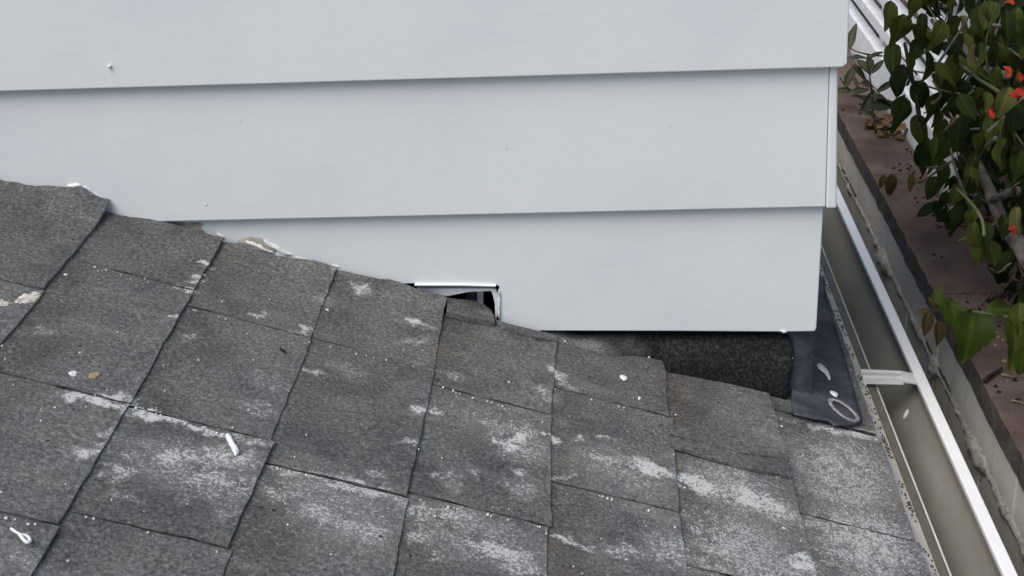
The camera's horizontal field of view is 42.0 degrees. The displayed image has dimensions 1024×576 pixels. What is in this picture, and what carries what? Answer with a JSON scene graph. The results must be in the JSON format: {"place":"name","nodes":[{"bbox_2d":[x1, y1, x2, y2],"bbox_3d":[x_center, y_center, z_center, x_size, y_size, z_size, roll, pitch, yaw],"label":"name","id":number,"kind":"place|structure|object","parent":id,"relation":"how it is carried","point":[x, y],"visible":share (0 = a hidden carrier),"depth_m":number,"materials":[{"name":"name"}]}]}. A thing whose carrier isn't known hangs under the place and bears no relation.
{"place":"outdoors","nodes":[
{"label":"outdoors","id":0,"kind":"place"},
{"bbox_2d":[0,0,1017,575],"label":"house","id":1,"kind":"structure","parent":0,"point":[568,212],"depth_m":1.37,"materials":[{"name":"white paint"}]},
{"bbox_2d":[0,298,11,306],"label":"paint patch","id":2,"kind":"object","parent":1,"relation":"on","point":[3,302],"visible":1,"depth_m":1.24,"materials":[{"name":"white paint"}]},
{"bbox_2d":[10,527,31,543],"bbox_3d":[-0.357,0.180,0.973,0.020,0.008,0.007,18,33,35],"label":"caulk scrap","id":3,"kind":"object","parent":1,"relation":"on","point":[22,536],"visible":1,"depth_m":0.97,"materials":[{"name":"white plastic"}]},
{"bbox_2d":[15,291,40,303],"bbox_3d":[-0.456,0.009,1.258,0.017,0.006,0.029,-1,26,3],"label":"paint patch","id":4,"kind":"object","parent":1,"relation":"on","point":[34,296],"visible":1,"depth_m":1.25,"materials":[{"name":"white paint"}]},
{"bbox_2d":[69,370,76,376],"bbox_3d":[-0.386,0.075,1.173,0.007,0.003,0.010,-16,29,-24],"label":"paint patch","id":5,"kind":"object","parent":1,"relation":"on","point":[73,373],"visible":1,"depth_m":1.17,"materials":[{"name":"white paint"}]},
{"bbox_2d":[88,372,99,378],"bbox_3d":[-0.369,0.077,1.179,0.009,0.004,0.012,-1,26,3],"label":"paint patch","id":6,"kind":"object","parent":1,"relation":"on","point":[93,374],"visible":1,"depth_m":1.18,"materials":[{"name":"beige paint"}]},
{"bbox_2d":[225,433,238,455],"bbox_3d":[-0.240,0.134,1.143,0.005,0.008,0.030,-16,29,-25],"label":"caulk scrap","id":7,"kind":"object","parent":1,"relation":"on","point":[233,446],"visible":1,"depth_m":1.14,"materials":[{"name":"white plastic"}]},
{"bbox_2d":[0,260,870,573],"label":"paint crumbs","id":8,"kind":"object","parent":1,"relation":"on","point":[418,448],"visible":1,"depth_m":1.18,"materials":[{"name":"white paint"}]},
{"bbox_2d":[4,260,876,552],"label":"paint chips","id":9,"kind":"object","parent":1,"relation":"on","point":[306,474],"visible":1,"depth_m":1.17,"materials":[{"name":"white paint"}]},
{"bbox_2d":[620,375,627,380],"bbox_3d":[0.121,0.097,1.444,0.009,0.004,0.010,-1,26,3],"label":"paint chip","id":10,"kind":"object","parent":1,"relation":"on","point":[623,377],"visible":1,"depth_m":1.44,"materials":[{"name":"white paint"}]},
{"bbox_2d":[820,266,937,575],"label":"roof grit","id":11,"kind":"object","parent":1,"relation":"on","point":[908,502],"visible":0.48,"depth_m":1.52,"materials":[{"name":"grey gravel"}]},
{"bbox_2d":[851,0,1022,305],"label":"soil","id":12,"kind":"structure","parent":0,"point":[986,260],"depth_m":2.50,"materials":[{"name":"brown soil"}]},
{"bbox_2d":[848,0,969,208],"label":"slatted fence","id":13,"kind":"object","parent":12,"relation":"on","point":[868,41],"visible":0.05,"depth_m":2.49,"materials":[{"name":"white paint"}]},
{"bbox_2d":[879,0,1023,375],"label":"bougainvillea","id":14,"kind":"object","parent":12,"relation":"on","point":[984,51],"visible":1,"depth_m":1.63,"materials":[{"name":"green plant"}]},
{"label":"ground","id":15,"kind":"structure","parent":0,"visible":0},
{"bbox_2d":[837,48,1023,575],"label":"retaining wall","id":16,"kind":"structure","parent":15,"relation":"on","point":[985,421],"depth_m":1.84,"materials":[{"name":"brown concrete"}]},
{"bbox_2d":[837,23,892,132],"bbox_3d":[0.595,-0.370,2.291,0.059,0.146,0.375,-1,26,3],"label":"shrub","id":17,"kind":"object","parent":16,"relation":"on","point":[881,102],"visible":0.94,"depth_m":2.24,"materials":[{"name":"green plant"}]},
{"bbox_2d":[877,130,888,134],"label":"dead leaf","id":18,"kind":"object","parent":16,"relation":"on","point":[880,131],"visible":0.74,"depth_m":2.32,"materials":[{"name":"brown plant"}]},
{"bbox_2d":[876,133,889,137],"bbox_3d":[0.644,-0.258,2.316,0.039,0.020,0.010,-7,27,-8],"label":"dead leaf","id":19,"kind":"object","parent":16,"relation":"on","point":[883,135],"visible":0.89,"depth_m":2.31,"materials":[{"name":"brown plant"}]},
{"bbox_2d":[876,120,890,128],"bbox_3d":[0.647,-0.285,2.340,0.038,0.012,0.021,-12,22,-12],"label":"dead leaf","id":20,"kind":"object","parent":16,"relation":"on","point":[879,125],"visible":0.81,"depth_m":2.34,"materials":[{"name":"brown plant"}]},
{"bbox_2d":[887,113,892,120],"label":"dead leaf","id":21,"kind":"object","parent":16,"relation":"on","point":[889,116],"visible":0.39,"depth_m":2.38,"materials":[{"name":"brown plant"}]},
{"bbox_2d":[893,134,905,141],"bbox_3d":[0.672,-0.248,2.302,0.040,0.034,0.014,8,34,27],"label":"dead leaf","id":22,"kind":"object","parent":16,"relation":"on","point":[901,137],"visible":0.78,"depth_m":2.30,"materials":[{"name":"brown plant"}]},
{"bbox_2d":[897,123,907,129],"bbox_3d":[0.687,-0.282,2.332,0.046,0.011,0.026,-6,30,0],"label":"dead leaf","id":23,"kind":"object","parent":16,"relation":"on","point":[903,126],"visible":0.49,"depth_m":2.34,"materials":[{"name":"brown plant"}]},
{"bbox_2d":[842,103,1020,400],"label":"leaf litter","id":24,"kind":"object","parent":16,"relation":"on","point":[995,385],"visible":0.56,"depth_m":1.92,"materials":[{"name":"brown plant"}]},
{"bbox_2d":[979,292,990,305],"bbox_3d":[0.622,0.014,1.751,0.003,0.002,0.043,16,32,33],"label":"twig","id":25,"kind":"object","parent":16,"relation":"on","point":[982,302],"visible":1,"depth_m":1.74,"materials":[{"name":"wood"}]},
{"bbox_2d":[983,367,1002,382],"bbox_3d":[0.568,0.102,1.575,0.041,0.005,0.006,-25,34,-37],"label":"twig","id":26,"kind":"object","parent":16,"relation":"on","point":[989,376],"visible":1,"depth_m":1.57,"materials":[{"name":"brown wood"}]},
{"bbox_2d":[994,331,1008,381],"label":"leaf crumbs","id":27,"kind":"object","parent":16,"relation":"on","point":[1003,360],"visible":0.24,"depth_m":1.64,"materials":[{"name":"plant"}]},
{"bbox_2d":[987,289,1017,302],"bbox_3d":[0.653,0.008,1.756,0.072,0.005,0.008,-14,28,-22],"label":"twig","id":28,"kind":"object","parent":16,"relation":"on","point":[1001,295],"visible":0.79,"depth_m":1.75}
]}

